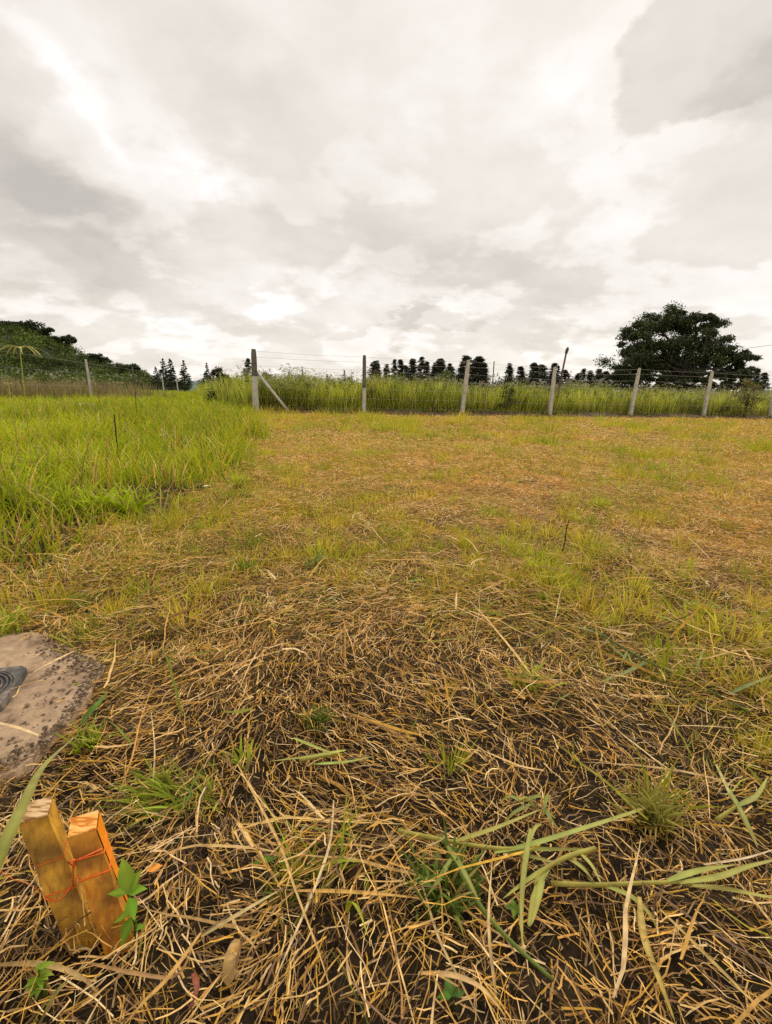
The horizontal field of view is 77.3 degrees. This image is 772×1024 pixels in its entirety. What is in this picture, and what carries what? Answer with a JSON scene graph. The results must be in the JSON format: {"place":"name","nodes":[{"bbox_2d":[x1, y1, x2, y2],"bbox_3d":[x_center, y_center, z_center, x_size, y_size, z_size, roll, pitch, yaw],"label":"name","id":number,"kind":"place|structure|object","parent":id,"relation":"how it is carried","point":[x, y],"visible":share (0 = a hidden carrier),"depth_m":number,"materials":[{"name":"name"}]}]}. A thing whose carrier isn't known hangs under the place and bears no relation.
{"place":"outdoors","nodes":[
{"label":"outdoors","id":0,"kind":"place"},
{"bbox_2d":[0,345,51,474],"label":"finger grass","id":1,"kind":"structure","parent":0,"point":[19,347],"depth_m":3.11,"materials":[{"name":"plant"}]},
{"bbox_2d":[0,331,159,389],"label":"hill","id":2,"kind":"structure","parent":0,"point":[42,352],"depth_m":130.51,"materials":[{"name":"plant"}]},
{"bbox_2d":[12,319,45,331],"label":"ridge tree","id":3,"kind":"object","parent":2,"relation":"on","point":[28,323],"visible":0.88,"depth_m":137.84,"materials":[{"name":"green plant"}]},
{"bbox_2d":[27,326,54,335],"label":"ridge tree","id":4,"kind":"object","parent":2,"relation":"on","point":[43,330],"visible":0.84,"depth_m":139.02,"materials":[{"name":"green plant"}]},
{"bbox_2d":[56,334,76,347],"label":"ridge tree","id":5,"kind":"object","parent":2,"relation":"on","point":[68,339],"visible":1,"depth_m":140.09,"materials":[{"name":"green plant"}]},
{"bbox_2d":[0,318,161,388],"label":"hillside wood","id":6,"kind":"object","parent":2,"relation":"on","point":[31,338],"visible":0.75,"depth_m":128.33,"materials":[{"name":"green plant"}]},
{"bbox_2d":[87,353,112,363],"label":"ridge tree","id":7,"kind":"object","parent":2,"relation":"on","point":[98,357],"visible":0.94,"depth_m":140.59,"materials":[{"name":"green plant"}]},
{"bbox_2d":[0,388,276,569],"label":"field grass","id":8,"kind":"structure","parent":0,"point":[96,424],"depth_m":4.72,"materials":[{"name":"plant"}]},
{"bbox_2d":[0,389,771,1023],"bbox_3d":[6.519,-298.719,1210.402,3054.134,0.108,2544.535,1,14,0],"label":"ground","id":9,"kind":"structure","parent":0,"point":[340,943],"depth_m":0.91,"materials":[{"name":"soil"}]},
{"bbox_2d":[0,602,41,635],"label":"grass tuft","id":10,"kind":"object","parent":9,"relation":"on","point":[9,619],"visible":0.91,"depth_m":1.42,"materials":[{"name":"plant"}]},
{"bbox_2d":[0,736,75,869],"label":"grass blade","id":11,"kind":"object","parent":9,"relation":"on","point":[10,829],"depth_m":0.61,"materials":[{"name":"plant"}]},
{"bbox_2d":[24,961,53,1000],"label":"leafy weed","id":12,"kind":"object","parent":9,"relation":"on","point":[43,971],"visible":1,"depth_m":0.56,"materials":[{"name":"green plant"}]},
{"bbox_2d":[0,449,81,517],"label":"grass tuft","id":13,"kind":"object","parent":9,"relation":"on","point":[21,491],"visible":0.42,"depth_m":2.72,"materials":[{"name":"plant"}]},
{"bbox_2d":[1,433,98,480],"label":"grass tuft","id":14,"kind":"object","parent":9,"relation":"on","point":[47,457],"visible":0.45,"depth_m":3.78,"materials":[{"name":"plant"}]},
{"bbox_2d":[0,960,99,994],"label":"straw stem","id":15,"kind":"object","parent":9,"relation":"on","point":[64,969],"visible":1,"depth_m":0.57,"materials":[{"name":"plant"}]},
{"bbox_2d":[0,632,103,784],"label":"concrete slab","id":16,"kind":"structure","parent":9,"relation":"on","point":[13,652],"depth_m":1.13,"materials":[{"name":"concrete"}]},
{"bbox_2d":[0,666,27,711],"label":"meter cover","id":17,"kind":"object","parent":16,"relation":"on","point":[8,683],"visible":1,"depth_m":1.17,"materials":[{"name":"plastic"}]},
{"bbox_2d":[38,980,67,1023],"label":"straw stem","id":18,"kind":"object","parent":9,"relation":"on","point":[57,991],"visible":1,"depth_m":0.54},
{"bbox_2d":[0,631,115,794],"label":"soil crumbs","id":19,"kind":"object","parent":9,"relation":"on","point":[50,735],"visible":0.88,"depth_m":1.12,"materials":[{"name":"soil"}]},
{"bbox_2d":[19,796,98,955],"bbox_3d":[-0.432,0.509,0.652,0.142,0.212,0.047,9,16,28],"label":"wooden stake","id":20,"kind":"object","parent":9,"relation":"on","point":[43,831],"visible":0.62,"depth_m":0.64,"materials":[{"name":"brown wood"}]},
{"bbox_2d":[0,832,112,901],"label":"twine","id":21,"kind":"object","parent":20,"relation":"attached to","point":[73,865],"visible":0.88,"depth_m":0.63,"materials":[{"name":"fabric"}]},
{"bbox_2d":[22,473,109,520],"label":"grass tuft","id":22,"kind":"object","parent":9,"relation":"on","point":[75,498],"visible":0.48,"depth_m":2.69,"materials":[{"name":"plant"}]},
{"bbox_2d":[52,714,120,754],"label":"grass tuft","id":23,"kind":"object","parent":9,"relation":"on","point":[83,743],"visible":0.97,"depth_m":1.01,"materials":[{"name":"plant"}]},
{"bbox_2d":[0,374,173,399],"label":"brown weeds","id":24,"kind":"object","parent":9,"relation":"on","point":[34,389],"visible":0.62,"depth_m":22.08,"materials":[{"name":"plant"}]},
{"bbox_2d":[0,367,168,390],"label":"weed fluff","id":25,"kind":"object","parent":24,"relation":"on","point":[63,375],"visible":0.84,"depth_m":23.45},
{"bbox_2d":[0,351,178,397],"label":"field fence","id":26,"kind":"object","parent":9,"relation":"on","point":[88,378],"visible":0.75,"depth_m":21.30,"materials":[{"name":"concrete"}]},
{"bbox_2d":[51,480,133,520],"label":"grass tuft","id":27,"kind":"object","parent":9,"relation":"on","point":[97,503],"visible":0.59,"depth_m":2.65,"materials":[{"name":"plant"}]},
{"bbox_2d":[80,693,106,724],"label":"loose grass","id":28,"kind":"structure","parent":9,"relation":"on","point":[89,712],"depth_m":1.03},
{"bbox_2d":[67,810,135,955],"bbox_3d":[-0.374,0.519,0.648,0.126,0.198,0.046,11,17,33],"label":"wooden stake","id":29,"kind":"object","parent":9,"relation":"on","point":[87,832],"visible":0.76,"depth_m":0.64,"materials":[{"name":"orange wood"}]},
{"bbox_2d":[81,474,162,519],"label":"grass tuft","id":30,"kind":"object","parent":9,"relation":"on","point":[127,507],"visible":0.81,"depth_m":2.66,"materials":[{"name":"plant"}]},
{"bbox_2d":[108,858,146,949],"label":"leafy weed","id":31,"kind":"object","parent":9,"relation":"on","point":[128,880],"visible":0.98,"depth_m":0.63,"materials":[{"name":"green plant"}]},
{"bbox_2d":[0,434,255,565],"bbox_3d":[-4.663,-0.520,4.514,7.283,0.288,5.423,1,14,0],"label":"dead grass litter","id":32,"kind":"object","parent":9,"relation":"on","point":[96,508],"visible":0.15,"depth_m":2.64,"materials":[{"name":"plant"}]},
{"bbox_2d":[80,940,190,979],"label":"straw stem","id":33,"kind":"object","parent":9,"relation":"on","point":[137,973],"visible":1,"depth_m":0.57,"materials":[{"name":"plant"}]},
{"bbox_2d":[88,749,192,836],"bbox_3d":[-0.421,0.499,0.878,0.186,0.110,0.193,1,14,0],"label":"grass tuft","id":34,"kind":"object","parent":9,"relation":"on","point":[164,792],"visible":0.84,"depth_m":0.86,"materials":[{"name":"plant"}]},
{"bbox_2d":[125,933,201,1023],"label":"straw stem","id":35,"kind":"object","parent":9,"relation":"on","point":[169,975],"visible":1,"depth_m":0.56,"materials":[{"name":"plant"}]},
{"bbox_2d":[155,358,173,389],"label":"pine tree","id":36,"kind":"object","parent":9,"relation":"on","point":[164,373],"visible":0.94,"depth_m":91.38,"materials":[{"name":"green plant"}]},
{"bbox_2d":[165,359,178,390],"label":"pine tree","id":37,"kind":"object","parent":9,"relation":"on","point":[170,370],"visible":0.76,"depth_m":93.34,"materials":[{"name":"green plant"}]},
{"bbox_2d":[176,360,193,391],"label":"pine tree","id":38,"kind":"object","parent":9,"relation":"on","point":[185,378],"visible":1,"depth_m":88.56,"materials":[{"name":"green plant"}]},
{"bbox_2d":[160,745,225,823],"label":"grass tuft","id":39,"kind":"object","parent":9,"relation":"on","point":[209,785],"visible":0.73,"depth_m":0.90,"materials":[{"name":"plant"}]},
{"bbox_2d":[189,972,199,1008],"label":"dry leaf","id":40,"kind":"object","parent":9,"relation":"on","point":[195,980],"visible":1,"depth_m":0.57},
{"bbox_2d":[204,367,228,384],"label":"broadleaf tree","id":41,"kind":"object","parent":9,"relation":"on","point":[215,371],"visible":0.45,"depth_m":84.26,"materials":[{"name":"green plant"}]},
{"bbox_2d":[205,375,235,401],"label":"shrub","id":42,"kind":"object","parent":9,"relation":"on","point":[209,395],"visible":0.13,"depth_m":20.23,"materials":[{"name":"green plant"}]},
{"bbox_2d":[222,939,240,984],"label":"dry leaf","id":43,"kind":"object","parent":9,"relation":"on","point":[228,969],"visible":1,"depth_m":0.59,"materials":[{"name":"plant"}]},
{"bbox_2d":[215,735,257,771],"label":"grass tuft","id":44,"kind":"object","parent":9,"relation":"on","point":[237,759],"visible":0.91,"depth_m":0.99,"materials":[{"name":"plant"}]},
{"bbox_2d":[225,471,253,487],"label":"grass tuft","id":45,"kind":"object","parent":9,"relation":"on","point":[237,478],"visible":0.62,"depth_m":3.58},
{"bbox_2d":[201,887,284,936],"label":"straw stem","id":46,"kind":"object","parent":9,"relation":"on","point":[227,920],"visible":1,"depth_m":0.63,"materials":[{"name":"plant"}]},
{"bbox_2d":[230,555,261,573],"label":"grass tuft","id":47,"kind":"object","parent":9,"relation":"on","point":[246,564],"visible":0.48,"depth_m":1.93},
{"bbox_2d":[0,429,518,712],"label":"half cut grass","id":48,"kind":"structure","parent":9,"relation":"on","point":[96,540],"depth_m":2.21,"materials":[{"name":"plant"}]},
{"bbox_2d":[249,835,291,871],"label":"leafy weed","id":49,"kind":"object","parent":9,"relation":"on","point":[268,857],"visible":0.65,"depth_m":0.77,"materials":[{"name":"green plant"}]},
{"bbox_2d":[252,865,303,928],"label":"grass tuft","id":50,"kind":"object","parent":9,"relation":"on","point":[270,891],"visible":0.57,"depth_m":0.72,"materials":[{"name":"plant"}]},
{"bbox_2d":[237,764,335,1004],"bbox_3d":[-0.168,0.515,0.740,0.008,0.036,0.447,-7,16,-30],"label":"straw stem","id":51,"kind":"object","parent":9,"relation":"on","point":[281,849],"visible":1,"depth_m":0.69,"materials":[{"name":"plant"}]},
{"bbox_2d":[264,800,333,1006],"bbox_3d":[-0.103,0.526,0.692,0.025,0.022,0.298,3,14,9],"label":"straw stem","id":52,"kind":"object","parent":9,"relation":"on","point":[313,890],"visible":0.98,"depth_m":0.66,"materials":[{"name":"plant"}]},
{"bbox_2d":[298,549,329,573],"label":"grass tuft","id":53,"kind":"object","parent":9,"relation":"on","point":[312,565],"visible":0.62,"depth_m":1.95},
{"bbox_2d":[293,698,341,733],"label":"grass tuft","id":54,"kind":"object","parent":9,"relation":"on","point":[321,718],"visible":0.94,"depth_m":1.08,"materials":[{"name":"plant"}]},
{"bbox_2d":[262,789,380,934],"bbox_3d":[-0.053,0.506,0.717,0.237,0.146,0.153,14,19,42],"label":"grass tuft","id":55,"kind":"object","parent":9,"relation":"on","point":[342,860],"visible":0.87,"depth_m":0.73,"materials":[{"name":"plant"}]},
{"bbox_2d":[274,737,372,764],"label":"cut stalk","id":56,"kind":"object","parent":9,"relation":"on","point":[326,753],"visible":1,"depth_m":0.94,"materials":[{"name":"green plant"}]},
{"bbox_2d":[298,889,431,899],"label":"straw stem","id":57,"kind":"object","parent":9,"relation":"on","point":[346,891],"visible":0.94,"depth_m":0.67,"materials":[{"name":"plant"}]},
{"bbox_2d":[366,360,380,383],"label":"pine tree","id":58,"kind":"object","parent":9,"relation":"on","point":[373,365],"visible":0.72,"depth_m":100.84,"materials":[{"name":"green plant"}]},
{"bbox_2d":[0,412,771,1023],"bbox_3d":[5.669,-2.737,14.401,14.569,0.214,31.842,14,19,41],"label":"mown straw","id":59,"kind":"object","parent":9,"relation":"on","point":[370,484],"visible":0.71,"depth_m":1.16,"materials":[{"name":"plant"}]},
{"bbox_2d":[116,685,152,799],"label":"straw stem","id":60,"kind":"object","parent":59,"relation":"on","point":[134,747],"visible":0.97,"depth_m":0.91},
{"bbox_2d":[231,816,409,832],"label":"straw stem","id":61,"kind":"object","parent":59,"relation":"on","point":[285,817],"visible":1,"depth_m":0.78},
{"bbox_2d":[0,404,771,903],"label":"regrowth clusters","id":62,"kind":"object","parent":9,"relation":"on","point":[408,428],"visible":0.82,"depth_m":2.31,"materials":[{"name":"green plant"}]},
{"bbox_2d":[0,413,771,1023],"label":"grass regrowth","id":63,"kind":"object","parent":9,"relation":"on","point":[600,473],"depth_m":2.25,"materials":[{"name":"plant"}]},
{"bbox_2d":[401,358,420,383],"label":"pine tree","id":64,"kind":"object","parent":9,"relation":"on","point":[411,369],"visible":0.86,"depth_m":100.04,"materials":[{"name":"green plant"}]},
{"bbox_2d":[416,357,428,384],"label":"pine tree","id":65,"kind":"object","parent":9,"relation":"on","point":[421,366],"visible":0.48,"depth_m":103.91,"materials":[{"name":"green plant"}]},
{"bbox_2d":[396,815,495,936],"bbox_3d":[0.081,0.539,0.699,0.158,0.114,0.170,4,14,12],"label":"grass tuft","id":66,"kind":"object","parent":9,"relation":"on","point":[452,907],"visible":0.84,"depth_m":0.70,"materials":[{"name":"plant"}]},
{"bbox_2d":[436,977,464,1009],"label":"leafy weed","id":67,"kind":"object","parent":9,"relation":"on","point":[449,991],"visible":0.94,"depth_m":0.57,"materials":[{"name":"green plant"}]},
{"bbox_2d":[422,885,481,1023],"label":"straw stem","id":68,"kind":"object","parent":9,"relation":"on","point":[440,941],"visible":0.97,"depth_m":0.60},
{"bbox_2d":[149,368,770,397],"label":"scrub","id":69,"kind":"object","parent":9,"relation":"on","point":[499,381],"visible":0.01,"depth_m":113.98,"materials":[{"name":"green plant"}]},
{"bbox_2d":[455,363,468,388],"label":"pine tree","id":70,"kind":"object","parent":9,"relation":"on","point":[461,369],"visible":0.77,"depth_m":94.07,"materials":[{"name":"green plant"}]},
{"bbox_2d":[418,970,506,1017],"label":"straw stem","id":71,"kind":"object","parent":9,"relation":"on","point":[458,976],"visible":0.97,"depth_m":0.57,"materials":[{"name":"plant"}]},
{"bbox_2d":[457,356,489,386],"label":"pine tree","id":72,"kind":"object","parent":9,"relation":"on","point":[474,371],"visible":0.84,"depth_m":93.31,"materials":[{"name":"green plant"}]},
{"bbox_2d":[194,364,770,415],"bbox_3d":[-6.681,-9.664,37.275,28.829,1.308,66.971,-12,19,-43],"label":"weed foliage","id":73,"kind":"object","parent":9,"relation":"on","point":[430,383],"visible":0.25,"depth_m":17.67,"materials":[{"name":"plant"}]},
{"bbox_2d":[200,360,771,402],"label":"seed heads","id":74,"kind":"object","parent":73,"relation":"attached to","point":[557,385],"visible":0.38,"depth_m":18.36,"materials":[{"name":"plant"}]},
{"bbox_2d":[474,363,492,390],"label":"pine tree","id":75,"kind":"object","parent":9,"relation":"on","point":[485,366],"visible":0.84,"depth_m":93.45,"materials":[{"name":"green plant"}]},
{"bbox_2d":[426,834,555,981],"bbox_3d":[0.115,0.537,0.653,0.082,0.033,0.221,-7,16,-31],"label":"cut stalk","id":76,"kind":"object","parent":9,"relation":"on","point":[463,873],"visible":0.98,"depth_m":0.66,"materials":[{"name":"green plant"}]},
{"bbox_2d":[487,857,496,996],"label":"straw stem","id":77,"kind":"object","parent":9,"relation":"on","point":[490,945],"visible":1,"depth_m":0.61,"materials":[{"name":"plant"}]},
{"bbox_2d":[494,383,517,410],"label":"shrub","id":78,"kind":"object","parent":9,"relation":"on","point":[511,392],"visible":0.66,"depth_m":16.94,"materials":[{"name":"green plant"}]},
{"bbox_2d":[500,363,516,389],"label":"pine tree","id":79,"kind":"object","parent":9,"relation":"on","point":[509,371],"visible":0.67,"depth_m":103.27,"materials":[{"name":"green plant"}]},
{"bbox_2d":[251,349,771,416],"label":"wire fence","id":80,"kind":"object","parent":9,"relation":"on","point":[255,397],"visible":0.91,"depth_m":16.18,"materials":[{"name":"concrete"}]},
{"bbox_2d":[504,899,519,926],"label":"leafy weed","id":81,"kind":"object","parent":9,"relation":"on","point":[513,907],"visible":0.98,"depth_m":0.67,"materials":[{"name":"green plant"}]},
{"bbox_2d":[514,366,529,387],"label":"pine tree","id":82,"kind":"object","parent":9,"relation":"on","point":[521,372],"visible":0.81,"depth_m":106.61,"materials":[{"name":"green plant"}]},
{"bbox_2d":[497,794,558,829],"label":"cut stalk","id":83,"kind":"object","parent":9,"relation":"on","point":[531,803],"visible":0.98,"depth_m":0.82,"materials":[{"name":"green plant"}]},
{"bbox_2d":[524,362,546,388],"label":"pine tree","id":84,"kind":"object","parent":9,"relation":"on","point":[535,369],"visible":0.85,"depth_m":103.48,"materials":[{"name":"green plant"}]},
{"bbox_2d":[522,554,550,576],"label":"grass tuft","id":85,"kind":"object","parent":9,"relation":"on","point":[544,563],"visible":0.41,"depth_m":1.91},
{"bbox_2d":[504,656,569,698],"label":"grass tuft","id":86,"kind":"object","parent":9,"relation":"on","point":[543,678],"visible":0.71,"depth_m":1.17,"materials":[{"name":"plant"}]},
{"bbox_2d":[532,364,550,388],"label":"pine tree","id":87,"kind":"object","parent":9,"relation":"on","point":[544,368],"visible":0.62,"depth_m":105.69,"materials":[{"name":"green plant"}]},
{"bbox_2d":[397,787,690,949],"bbox_3d":[0.307,0.519,0.734,0.552,0.040,0.201,-1,14,-10],"label":"cut stalk","id":88,"kind":"object","parent":9,"relation":"on","point":[527,846],"visible":0.99,"depth_m":0.74,"materials":[{"name":"green plant"}]},
{"bbox_2d":[534,588,554,605],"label":"grass tuft","id":89,"kind":"object","parent":9,"relation":"on","point":[543,598],"visible":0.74,"depth_m":1.64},
{"bbox_2d":[503,846,600,926],"bbox_3d":[0.251,0.528,0.689,0.177,0.024,0.050,-5,15,-24],"label":"cut stalk","id":90,"kind":"object","parent":9,"relation":"on","point":[539,875],"visible":1,"depth_m":0.69,"materials":[{"name":"green plant"}]},
{"bbox_2d":[555,369,575,390],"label":"pine tree","id":91,"kind":"object","parent":9,"relation":"on","point":[566,376],"visible":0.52,"depth_m":96.17,"materials":[{"name":"green plant"}]},
{"bbox_2d":[559,810,579,825],"bbox_3d":[0.323,0.547,0.852,0.047,0.021,0.046,1,14,0],"label":"soil clod","id":92,"kind":"object","parent":9,"relation":"on","point":[570,818],"visible":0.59,"depth_m":0.85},
{"bbox_2d":[583,370,597,389],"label":"pine tree","id":93,"kind":"object","parent":9,"relation":"on","point":[590,376],"visible":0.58,"depth_m":96.00,"materials":[{"name":"green plant"}]},
{"bbox_2d":[586,495,616,511],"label":"grass tuft","id":94,"kind":"object","parent":9,"relation":"on","point":[600,502],"visible":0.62,"depth_m":3.10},
{"bbox_2d":[598,773,705,843],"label":"grass tuft","id":95,"kind":"object","parent":9,"relation":"on","point":[658,814],"visible":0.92,"depth_m":0.81,"materials":[{"name":"plant"}]},
{"bbox_2d":[637,896,675,1023],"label":"straw stem","id":96,"kind":"object","parent":9,"relation":"on","point":[643,933],"visible":1,"depth_m":0.60,"materials":[{"name":"plant"}]},
{"bbox_2d":[550,859,771,926],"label":"cut stalk","id":97,"kind":"object","parent":9,"relation":"on","point":[675,878],"visible":0.98,"depth_m":0.69,"materials":[{"name":"green plant"}]},
{"bbox_2d":[559,610,770,720],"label":"cut stalk","id":98,"kind":"object","parent":9,"relation":"on","point":[737,689],"visible":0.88,"depth_m":1.24,"materials":[{"name":"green plant"}]},
{"bbox_2d":[590,300,763,394],"bbox_3d":[24.011,-12.781,40.448,12.790,8.618,8.447,1,14,0],"label":"spreading tree","id":99,"kind":"object","parent":9,"relation":"on","point":[670,359],"visible":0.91,"depth_m":38.96,"materials":[{"name":"green plant"}]},
{"bbox_2d":[681,597,729,620],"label":"grass tuft","id":100,"kind":"object","parent":9,"relation":"on","point":[703,610],"visible":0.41,"depth_m":1.64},
{"bbox_2d":[659,909,770,1019],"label":"straw stem","id":101,"kind":"object","parent":9,"relation":"on","point":[708,956],"visible":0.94,"depth_m":0.59,"materials":[{"name":"plant"}]},
{"bbox_2d":[715,764,757,847],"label":"straw stem","id":102,"kind":"object","parent":9,"relation":"on","point":[724,781],"visible":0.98,"depth_m":0.85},
{"bbox_2d":[704,850,771,864],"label":"straw stem","id":103,"kind":"object","parent":9,"relation":"on","point":[735,859],"visible":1,"depth_m":0.73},
{"bbox_2d":[714,777,767,845],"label":"cut stalk","id":104,"kind":"object","parent":9,"relation":"on","point":[746,801],"visible":1,"depth_m":0.82,"materials":[{"name":"green plant"}]},
{"bbox_2d":[721,378,769,417],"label":"shrub","id":105,"kind":"object","parent":9,"relation":"on","point":[746,409],"visible":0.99,"depth_m":18.80,"materials":[{"name":"green plant"}]},
{"bbox_2d":[0,0,771,392],"label":"sky","id":106,"kind":"structure","parent":0,"point":[198,183],"materials":[{"name":"white"}]},
{"bbox_2d":[245,409,770,418],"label":"earth ridge","id":107,"kind":"structure","parent":0,"point":[401,412],"depth_m":16.78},
{"bbox_2d":[249,405,771,418],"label":"ridge litter","id":108,"kind":"object","parent":107,"relation":"on","point":[455,411],"visible":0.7,"depth_m":16.91,"materials":[{"name":"plant"}]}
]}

